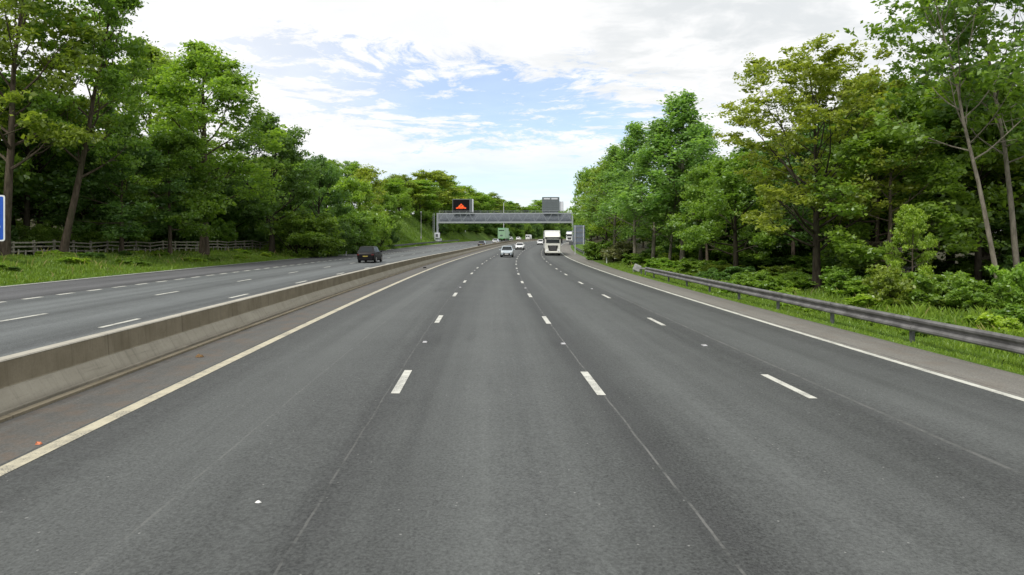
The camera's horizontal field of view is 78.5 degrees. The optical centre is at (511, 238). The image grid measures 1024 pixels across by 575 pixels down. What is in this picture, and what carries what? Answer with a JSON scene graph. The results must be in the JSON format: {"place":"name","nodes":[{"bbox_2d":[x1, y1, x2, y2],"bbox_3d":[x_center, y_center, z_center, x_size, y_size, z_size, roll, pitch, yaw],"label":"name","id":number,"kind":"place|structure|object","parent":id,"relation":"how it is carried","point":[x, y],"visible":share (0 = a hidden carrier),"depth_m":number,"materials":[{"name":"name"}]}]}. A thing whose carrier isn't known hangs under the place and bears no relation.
{"place":"outdoors","nodes":[
{"label":"outdoors","id":0,"kind":"place"},
{"bbox_2d":[1,245,291,278],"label":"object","id":1,"kind":"object","parent":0,"point":[115,258],"visible":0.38,"depth_m":46.58,"materials":[{"name":"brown plant"}]},
{"bbox_2d":[0,240,510,356],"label":"opposite road","id":2,"kind":"structure","parent":0,"point":[73,315],"depth_m":25.34,"materials":[{"name":"grey asphalt"}]},
{"bbox_2d":[357,246,382,262],"bbox_3d":[-15.018,1.660,66.510,2.280,1.694,4.580,0,0,0],"label":"car","id":3,"kind":"object","parent":2,"relation":"on","point":[369,253],"visible":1,"depth_m":64.53,"materials":[{"name":"black paint"}]},
{"bbox_2d":[0,240,1023,574],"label":"road","id":4,"kind":"structure","parent":0,"point":[496,436],"depth_m":7.73,"materials":[{"name":"grey asphalt"}]},
{"bbox_2d":[0,241,528,475],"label":"edge line","id":5,"kind":"object","parent":4,"relation":"on","point":[32,455],"visible":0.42,"depth_m":9.91,"materials":[{"name":"beige paint"}]},
{"bbox_2d":[391,254,497,392],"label":"lane line","id":6,"kind":"object","parent":4,"relation":"on","point":[399,385],"visible":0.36,"depth_m":11.89,"materials":[{"name":"white paint"}]},
{"bbox_2d":[543,231,562,254],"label":"lorry","id":7,"kind":"object","parent":4,"relation":"on","point":[552,241],"visible":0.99,"depth_m":99.00,"materials":[{"name":"beige paint"}]},
{"bbox_2d":[515,251,605,394],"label":"lane line","id":8,"kind":"object","parent":4,"relation":"on","point":[594,385],"visible":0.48,"depth_m":11.99,"materials":[{"name":"white paint"}]},
{"bbox_2d":[546,261,815,397],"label":"lane line","id":9,"kind":"object","parent":4,"relation":"on","point":[805,394],"visible":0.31,"depth_m":11.85,"materials":[{"name":"white paint"}]},
{"bbox_2d":[0,207,1023,374],"bbox_3d":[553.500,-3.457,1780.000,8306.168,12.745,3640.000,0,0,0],"label":"ground","id":10,"kind":"structure","parent":0,"point":[481,236],"depth_m":43.14,"materials":[{"name":"green plant"}]},
{"bbox_2d":[0,195,4,240],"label":"motorway sign","id":11,"kind":"object","parent":10,"relation":"on","point":[2,217],"visible":1,"depth_m":40.11,"materials":[{"name":"metal"}]},
{"bbox_2d":[0,52,37,193],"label":"broadleaf tree","id":12,"kind":"object","parent":10,"relation":"on","point":[26,166],"visible":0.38,"depth_m":48.40,"materials":[{"name":"green plant"}]},
{"bbox_2d":[11,220,77,253],"bbox_3d":[-38.901,-0.112,51.989,5.027,2.960,4.224,0,0,-22],"label":"bush","id":13,"kind":"object","parent":10,"relation":"on","point":[39,233],"visible":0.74,"depth_m":51.11,"materials":[{"name":"green plant"}]},
{"bbox_2d":[0,95,107,224],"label":"broadleaf tree","id":14,"kind":"object","parent":10,"relation":"on","point":[41,164],"visible":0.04,"depth_m":59.62,"materials":[{"name":"green plant"}]},
{"bbox_2d":[0,67,112,249],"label":"broadleaf tree","id":15,"kind":"object","parent":10,"relation":"on","point":[28,191],"visible":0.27,"depth_m":52.29,"materials":[{"name":"green plant"}]},
{"bbox_2d":[0,0,116,256],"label":"ash tree","id":16,"kind":"object","parent":10,"relation":"on","point":[67,62],"visible":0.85,"depth_m":46.03,"materials":[{"name":"green plant"}]},
{"bbox_2d":[14,95,142,226],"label":"maple tree","id":17,"kind":"object","parent":10,"relation":"on","point":[114,187],"visible":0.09,"depth_m":61.37,"materials":[{"name":"green plant"}]},
{"bbox_2d":[2,0,159,251],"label":"ash tree","id":18,"kind":"object","parent":10,"relation":"on","point":[117,74],"visible":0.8,"depth_m":49.82,"materials":[{"name":"green plant"}]},
{"bbox_2d":[12,148,162,229],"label":"broadleaf tree","id":19,"kind":"object","parent":10,"relation":"on","point":[83,212],"visible":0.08,"depth_m":62.47,"materials":[{"name":"green plant"}]},
{"bbox_2d":[70,232,117,252],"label":"bush","id":20,"kind":"object","parent":10,"relation":"on","point":[93,236],"visible":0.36,"depth_m":55.85,"materials":[{"name":"green plant"}]},
{"bbox_2d":[33,134,192,251],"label":"maple tree","id":21,"kind":"object","parent":10,"relation":"on","point":[131,229],"visible":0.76,"depth_m":53.46,"materials":[{"name":"green plant"}]},
{"bbox_2d":[84,210,153,251],"bbox_3d":[-38.403,-0.702,61.169,5.175,4.227,6.158,0,0,40],"label":"bush","id":22,"kind":"object","parent":10,"relation":"on","point":[136,238],"visible":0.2,"depth_m":60.59,"materials":[{"name":"green plant"}]},
{"bbox_2d":[11,240,275,254],"bbox_3d":[-35.626,0.855,59.912,0.657,1.893,52.326,0,0,7],"label":"wooden fence","id":23,"kind":"object","parent":10,"relation":"on","point":[54,246],"visible":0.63,"depth_m":58.83,"materials":[{"name":"brown wood"}]},
{"bbox_2d":[75,139,211,237],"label":"maple tree","id":24,"kind":"object","parent":10,"relation":"on","point":[179,210],"visible":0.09,"depth_m":66.18,"materials":[{"name":"green plant"}]},
{"bbox_2d":[87,43,236,208],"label":"lime tree","id":25,"kind":"object","parent":10,"relation":"on","point":[158,56],"visible":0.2,"depth_m":72.02,"materials":[{"name":"green plant"}]},
{"bbox_2d":[0,246,342,285],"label":"verge grass","id":26,"kind":"structure","parent":10,"relation":"on","point":[53,263],"depth_m":45.29,"materials":[{"name":"green plant"}]},
{"bbox_2d":[117,127,229,253],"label":"maple tree","id":27,"kind":"object","parent":10,"relation":"on","point":[173,139],"visible":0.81,"depth_m":58.26,"materials":[{"name":"green plant"}]},
{"bbox_2d":[153,220,199,250],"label":"bush","id":28,"kind":"object","parent":10,"relation":"on","point":[177,234],"visible":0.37,"depth_m":67.90,"materials":[{"name":"green plant"}]},
{"bbox_2d":[120,39,290,255],"bbox_3d":[-30.790,-8.982,64.021,16.131,22.094,15.650,0,0,24],"label":"lime tree","id":29,"kind":"object","parent":10,"relation":"on","point":[205,64],"visible":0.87,"depth_m":62.41,"materials":[{"name":"green plant"}]},
{"bbox_2d":[197,218,238,250],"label":"bush","id":30,"kind":"object","parent":10,"relation":"on","point":[225,231],"visible":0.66,"depth_m":74.48,"materials":[{"name":"green plant"}]},
{"bbox_2d":[208,165,269,246],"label":"broadleaf tree","id":31,"kind":"object","parent":10,"relation":"on","point":[240,219],"visible":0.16,"depth_m":82.13,"materials":[{"name":"green plant"}]},
{"bbox_2d":[229,229,267,248],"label":"bush","id":32,"kind":"object","parent":10,"relation":"on","point":[250,235],"visible":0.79,"depth_m":81.98,"materials":[{"name":"green plant"}]},
{"bbox_2d":[0,240,500,301],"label":"hard shoulder","id":33,"kind":"object","parent":10,"relation":"on","point":[19,291],"visible":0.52,"depth_m":38.57},
{"bbox_2d":[0,241,527,463],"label":"central strip","id":34,"kind":"object","parent":10,"relation":"on","point":[23,434],"visible":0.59,"depth_m":11.31,"materials":[{"name":"concrete"}]},
{"bbox_2d":[0,239,565,422],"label":"concrete barrier","id":35,"kind":"object","parent":34,"relation":"on","point":[34,379],"visible":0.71,"depth_m":13.13,"materials":[{"name":"grey concrete"}]},
{"bbox_2d":[208,112,328,254],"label":"oak tree","id":36,"kind":"object","parent":10,"relation":"on","point":[292,179],"visible":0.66,"depth_m":76.79,"materials":[{"name":"green plant"}]},
{"bbox_2d":[256,205,346,257],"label":"bush","id":37,"kind":"object","parent":10,"relation":"on","point":[308,232],"visible":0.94,"depth_m":78.58,"materials":[{"name":"green plant"}]},
{"bbox_2d":[286,154,353,218],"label":"oak tree","id":38,"kind":"object","parent":10,"relation":"on","point":[325,184],"visible":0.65,"depth_m":89.65,"materials":[{"name":"green plant"}]},
{"bbox_2d":[291,211,361,255],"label":"bush","id":39,"kind":"object","parent":10,"relation":"on","point":[350,235],"visible":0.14,"depth_m":84.81,"materials":[{"name":"green plant"}]},
{"bbox_2d":[324,176,384,235],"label":"broadleaf tree","id":40,"kind":"object","parent":10,"relation":"on","point":[354,187],"visible":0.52,"depth_m":103.96,"materials":[{"name":"green plant"}]},
{"bbox_2d":[337,161,372,202],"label":"broadleaf tree","id":41,"kind":"object","parent":10,"relation":"on","point":[352,167],"visible":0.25,"depth_m":136.76,"materials":[{"name":"green plant"}]},
{"bbox_2d":[332,204,381,253],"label":"bush","id":42,"kind":"object","parent":10,"relation":"on","point":[361,221],"visible":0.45,"depth_m":96.50,"materials":[{"name":"green plant"}]},
{"bbox_2d":[351,163,387,214],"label":"broadleaf tree","id":43,"kind":"object","parent":10,"relation":"on","point":[367,174],"visible":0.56,"depth_m":121.18,"materials":[{"name":"green plant"}]},
{"bbox_2d":[368,204,397,250],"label":"bush","id":44,"kind":"object","parent":10,"relation":"on","point":[382,221],"visible":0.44,"depth_m":114.90,"materials":[{"name":"green plant"}]},
{"bbox_2d":[370,192,404,232],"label":"broadleaf tree","id":45,"kind":"object","parent":10,"relation":"on","point":[387,203],"visible":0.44,"depth_m":133.47,"materials":[{"name":"green plant"}]},
{"bbox_2d":[371,176,416,225],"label":"broadleaf tree","id":46,"kind":"object","parent":10,"relation":"on","point":[392,187],"visible":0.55,"depth_m":147.46,"materials":[{"name":"green plant"}]},
{"bbox_2d":[315,208,475,249],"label":"bank grass","id":47,"kind":"structure","parent":10,"relation":"on","point":[459,237],"depth_m":175.25,"materials":[{"name":"green plant"}]},
{"bbox_2d":[397,179,446,210],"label":"broadleaf tree","id":48,"kind":"object","parent":10,"relation":"on","point":[427,185],"visible":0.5,"depth_m":198.05,"materials":[{"name":"green plant"}]},
{"bbox_2d":[411,169,467,209],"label":"broadleaf tree","id":49,"kind":"object","parent":10,"relation":"on","point":[440,177],"visible":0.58,"depth_m":217.06,"materials":[{"name":"green plant"}]},
{"bbox_2d":[472,192,498,212],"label":"broadleaf tree","id":50,"kind":"object","parent":10,"relation":"on","point":[486,204],"visible":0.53,"depth_m":280.76,"materials":[{"name":"green plant"}]},
{"bbox_2d":[433,210,574,244],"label":"sign gantry","id":51,"kind":"object","parent":10,"relation":"on","point":[549,217],"visible":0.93,"depth_m":181.99,"materials":[{"name":"grey metal"}]},
{"bbox_2d":[452,199,472,212],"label":"message sign","id":52,"kind":"object","parent":51,"relation":"attached to","point":[461,205],"visible":1,"depth_m":182.52,"materials":[{"name":"grey metal"}]},
{"bbox_2d":[542,197,563,212],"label":"message sign","id":53,"kind":"object","parent":51,"relation":"attached to","point":[550,203],"visible":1,"depth_m":180.98,"materials":[{"name":"grey metal"}]},
{"bbox_2d":[573,225,584,253],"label":"road sign","id":54,"kind":"object","parent":10,"relation":"on","point":[578,235],"visible":0.85,"depth_m":107.99,"materials":[{"name":"metal"}]},
{"bbox_2d":[566,165,609,241],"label":"broadleaf tree","id":55,"kind":"object","parent":10,"relation":"on","point":[583,176],"visible":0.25,"depth_m":116.62,"materials":[{"name":"green plant"}]},
{"bbox_2d":[581,240,612,259],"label":"bush","id":56,"kind":"object","parent":10,"relation":"on","point":[592,249],"visible":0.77,"depth_m":81.01,"materials":[{"name":"green plant"}]},
{"bbox_2d":[573,156,630,242],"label":"broadleaf tree","id":57,"kind":"object","parent":10,"relation":"on","point":[594,228],"visible":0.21,"depth_m":83.83,"materials":[{"name":"green plant"}]},
{"bbox_2d":[568,143,648,244],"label":"birch tree","id":58,"kind":"object","parent":10,"relation":"on","point":[612,151],"visible":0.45,"depth_m":72.39,"materials":[{"name":"green plant"}]},
{"bbox_2d":[600,241,636,262],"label":"bush","id":59,"kind":"object","parent":10,"relation":"on","point":[613,253],"visible":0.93,"depth_m":70.97,"materials":[{"name":"green plant"}]},
{"bbox_2d":[589,121,672,253],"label":"birch tree","id":60,"kind":"object","parent":10,"relation":"on","point":[633,142],"visible":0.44,"depth_m":65.46,"materials":[{"name":"green plant"}]},
{"bbox_2d":[621,252,655,264],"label":"bush","id":61,"kind":"object","parent":10,"relation":"on","point":[633,258],"visible":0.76,"depth_m":63.31,"materials":[{"name":"green plant"}]},
{"bbox_2d":[609,117,701,259],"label":"birch tree","id":62,"kind":"object","parent":10,"relation":"on","point":[652,131],"visible":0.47,"depth_m":57.32,"materials":[{"name":"green plant"}]},
{"bbox_2d":[644,257,678,268],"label":"bush","id":63,"kind":"object","parent":10,"relation":"on","point":[655,262],"visible":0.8,"depth_m":53.55,"materials":[{"name":"green plant"}]},
{"bbox_2d":[605,88,745,259],"bbox_3d":[14.898,-5.105,56.307,13.202,16.379,11.522,0,0,41],"label":"birch tree","id":64,"kind":"object","parent":10,"relation":"on","point":[683,104],"visible":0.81,"depth_m":55.21,"materials":[{"name":"green plant"}]},
{"bbox_2d":[632,167,721,259],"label":"birch tree","id":65,"kind":"object","parent":10,"relation":"on","point":[658,216],"visible":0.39,"depth_m":56.04,"materials":[{"name":"green plant"}]},
{"bbox_2d":[673,260,717,273],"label":"bush","id":66,"kind":"object","parent":10,"relation":"on","point":[689,266],"visible":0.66,"depth_m":48.27,"materials":[{"name":"green plant"}]},
{"bbox_2d":[661,123,746,259],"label":"birch tree","id":67,"kind":"object","parent":10,"relation":"on","point":[711,132],"visible":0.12,"depth_m":60.42,"materials":[{"name":"green plant"}]},
{"bbox_2d":[665,160,753,260],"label":"maple tree","id":68,"kind":"object","parent":10,"relation":"on","point":[695,189],"visible":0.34,"depth_m":49.09,"materials":[{"name":"green plant"}]},
{"bbox_2d":[695,266,754,280],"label":"bush","id":69,"kind":"object","parent":10,"relation":"on","point":[725,274],"visible":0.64,"depth_m":39.33,"materials":[{"name":"green plant"}]},
{"bbox_2d":[675,151,791,266],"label":"oak tree","id":70,"kind":"object","parent":10,"relation":"on","point":[726,180],"visible":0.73,"depth_m":42.23,"materials":[{"name":"green plant"}]},
{"bbox_2d":[711,137,803,253],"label":"broadleaf tree","id":71,"kind":"object","parent":10,"relation":"on","point":[743,149],"visible":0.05,"depth_m":53.87,"materials":[{"name":"green plant"}]},
{"bbox_2d":[731,269,794,291],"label":"bush","id":72,"kind":"object","parent":10,"relation":"on","point":[763,279],"visible":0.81,"depth_m":31.02,"materials":[{"name":"green plant"}]},
{"bbox_2d":[731,255,804,270],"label":"bush","id":73,"kind":"object","parent":10,"relation":"on","point":[748,261],"visible":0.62,"depth_m":48.40,"materials":[{"name":"green plant"}]},
{"bbox_2d":[737,138,822,263],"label":"maple tree","id":74,"kind":"object","parent":10,"relation":"on","point":[784,243],"visible":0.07,"depth_m":48.15,"materials":[{"name":"green plant"}]},
{"bbox_2d":[561,242,1023,397],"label":"edge strip","id":75,"kind":"object","parent":10,"relation":"on","point":[997,379],"visible":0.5,"depth_m":16.94,"materials":[{"name":"grey asphalt"}]},
{"bbox_2d":[561,242,1023,400],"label":"edge line","id":76,"kind":"object","parent":75,"relation":"on","point":[962,381],"visible":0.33,"depth_m":15.32,"materials":[{"name":"white paint"}]},
{"bbox_2d":[774,274,816,288],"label":"bush","id":77,"kind":"object","parent":10,"relation":"on","point":[801,282],"visible":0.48,"depth_m":32.13,"materials":[{"name":"green plant"}]},
{"bbox_2d":[601,261,1023,373],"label":"verge grass","id":78,"kind":"structure","parent":10,"relation":"on","point":[920,310],"depth_m":20.83,"materials":[{"name":"green plant"}]},
{"bbox_2d":[789,255,839,274],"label":"bush","id":79,"kind":"object","parent":10,"relation":"on","point":[801,264],"visible":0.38,"depth_m":41.54,"materials":[{"name":"green plant"}]},
{"bbox_2d":[754,117,888,273],"bbox_3d":[20.281,-2.766,41.250,9.376,11.056,8.344,0,0,-26],"label":"oak tree","id":80,"kind":"object","parent":10,"relation":"on","point":[793,164],"visible":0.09,"depth_m":40.64,"materials":[{"name":"green plant"}]},
{"bbox_2d":[633,264,1023,354],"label":"crash barrier","id":81,"kind":"object","parent":10,"relation":"on","point":[996,340],"visible":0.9,"depth_m":18.15,"materials":[{"name":"metal"}]},
{"bbox_2d":[712,30,958,291],"bbox_3d":[16.045,-3.604,31.775,10.883,13.062,11.298,0,0,7],"label":"sycamore tree","id":82,"kind":"object","parent":10,"relation":"on","point":[823,79],"visible":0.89,"depth_m":30.79,"materials":[{"name":"green plant"}]},
{"bbox_2d":[819,265,870,294],"bbox_3d":[15.782,1.993,28.815,3.058,1.461,3.488,0,0,-39],"label":"bush","id":83,"kind":"object","parent":10,"relation":"on","point":[839,276],"visible":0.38,"depth_m":28.58,"materials":[{"name":"green plant"}]},
{"bbox_2d":[822,279,873,296],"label":"bush","id":84,"kind":"object","parent":10,"relation":"on","point":[854,289],"visible":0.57,"depth_m":27.75,"materials":[{"name":"green plant"}]},
{"bbox_2d":[824,249,898,277],"bbox_3d":[21.670,1.600,38.972,4.257,2.115,4.027,0,0,-14],"label":"bush","id":85,"kind":"object","parent":10,"relation":"on","point":[833,260],"visible":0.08,"depth_m":38.47,"materials":[{"name":"green plant"}]},
{"bbox_2d":[784,117,940,266],"bbox_3d":[21.326,-2.914,37.783,10.533,11.321,9.373,0,0,-38],"label":"oak tree","id":86,"kind":"object","parent":10,"relation":"on","point":[805,233],"visible":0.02,"depth_m":37.82,"materials":[{"name":"green plant"}]},
{"bbox_2d":[843,293,894,308],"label":"wild plant","id":87,"kind":"object","parent":10,"relation":"on","point":[863,299],"visible":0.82,"depth_m":24.14,"materials":[{"name":"green plant"}]},
{"bbox_2d":[803,76,949,268],"bbox_3d":[20.237,-3.043,35.404,7.262,11.946,8.676,0,0,19],"label":"maple tree","id":88,"kind":"object","parent":10,"relation":"on","point":[903,111],"visible":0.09,"depth_m":34.05,"materials":[{"name":"green plant"}]},
{"bbox_2d":[861,264,937,306],"bbox_3d":[15.091,1.925,24.342,2.584,1.860,2.947,0,0,-42],"label":"bush","id":89,"kind":"object","parent":10,"relation":"on","point":[882,280],"visible":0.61,"depth_m":24.02,"materials":[{"name":"green plant"}]},
{"bbox_2d":[797,121,1010,272],"bbox_3d":[18.183,-1.301,29.582,8.852,8.375,7.409,0,0,24],"label":"maple tree","id":90,"kind":"object","parent":10,"relation":"on","point":[859,255],"visible":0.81,"depth_m":28.75,"materials":[{"name":"green plant"}]},
{"bbox_2d":[883,204,939,279],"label":"maple tree","id":91,"kind":"object","parent":10,"relation":"on","point":[915,219],"visible":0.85,"depth_m":25.32,"materials":[{"name":"green plant"}]},
{"bbox_2d":[842,109,1001,263],"bbox_3d":[25.837,-2.865,36.875,12.034,10.961,10.972,0,0,4],"label":"broadleaf tree","id":92,"kind":"object","parent":10,"relation":"on","point":[947,257],"visible":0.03,"depth_m":34.55,"materials":[{"name":"green plant"}]},
{"bbox_2d":[835,76,1023,275],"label":"broadleaf tree","id":93,"kind":"object","parent":10,"relation":"on","point":[917,110],"visible":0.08,"depth_m":32.99,"materials":[{"name":"green plant"}]},
{"bbox_2d":[843,0,1023,278],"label":"ash tree","id":94,"kind":"object","parent":10,"relation":"on","point":[931,49],"visible":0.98,"depth_m":24.56,"materials":[{"name":"green plant"}]},
{"bbox_2d":[908,255,974,279],"bbox_3d":[26.113,1.701,36.566,4.280,1.719,4.882,0,0,-20],"label":"bush","id":95,"kind":"object","parent":10,"relation":"on","point":[943,266],"visible":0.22,"depth_m":36.26,"materials":[{"name":"green plant"}]},
{"bbox_2d":[901,270,988,311],"bbox_3d":[16.097,1.984,23.506,2.766,1.674,2.924,0,0,-1],"label":"bush","id":96,"kind":"object","parent":10,"relation":"on","point":[941,283],"visible":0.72,"depth_m":23.12,"materials":[{"name":"green plant"}]},
{"bbox_2d":[878,53,1023,281],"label":"broadleaf tree","id":97,"kind":"object","parent":10,"relation":"on","point":[991,195],"visible":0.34,"depth_m":29.68,"materials":[{"name":"green plant"}]},
{"bbox_2d":[891,0,1023,267],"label":"ash tree","id":98,"kind":"object","parent":10,"relation":"on","point":[1013,229],"visible":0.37,"depth_m":26.58,"materials":[{"name":"green plant"}]},
{"bbox_2d":[892,84,1023,283],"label":"broadleaf tree","id":99,"kind":"object","parent":10,"relation":"on","point":[1012,167],"visible":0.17,"depth_m":31.39,"materials":[{"name":"green plant"}]},
{"bbox_2d":[919,137,1023,261],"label":"broadleaf tree","id":100,"kind":"object","parent":10,"relation":"on","point":[998,225],"visible":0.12,"depth_m":30.92,"materials":[{"name":"green plant"}]},
{"bbox_2d":[945,277,1023,310],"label":"bush","id":101,"kind":"object","parent":10,"relation":"on","point":[966,296],"visible":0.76,"depth_m":21.65,"materials":[{"name":"green plant"}]},
{"bbox_2d":[947,254,1021,285],"bbox_3d":[25.033,1.634,32.652,4.965,1.712,4.353,0,0,-32],"label":"bush","id":102,"kind":"object","parent":10,"relation":"on","point":[966,266],"visible":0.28,"depth_m":32.71,"materials":[{"name":"green plant"}]},
{"bbox_2d":[975,311,1022,333],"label":"wild plant","id":103,"kind":"object","parent":10,"relation":"on","point":[986,318],"visible":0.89,"depth_m":18.02,"materials":[{"name":"green plant"}]},
{"bbox_2d":[979,251,1023,277],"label":"bush","id":104,"kind":"object","parent":10,"relation":"on","point":[1007,262],"visible":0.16,"depth_m":29.24,"materials":[{"name":"green plant"}]},
{"bbox_2d":[984,262,1023,308],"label":"bush","id":105,"kind":"object","parent":10,"relation":"on","point":[1013,276],"visible":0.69,"depth_m":21.18,"materials":[{"name":"green plant"}]},
{"bbox_2d":[988,303,1023,325],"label":"bush","id":106,"kind":"object","parent":10,"relation":"on","point":[1010,310],"visible":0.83,"depth_m":19.39,"materials":[{"name":"green plant"}]},
{"bbox_2d":[0,0,1023,213],"label":"sky","id":107,"kind":"structure","parent":0,"point":[511,99],"materials":[{"name":"white"}]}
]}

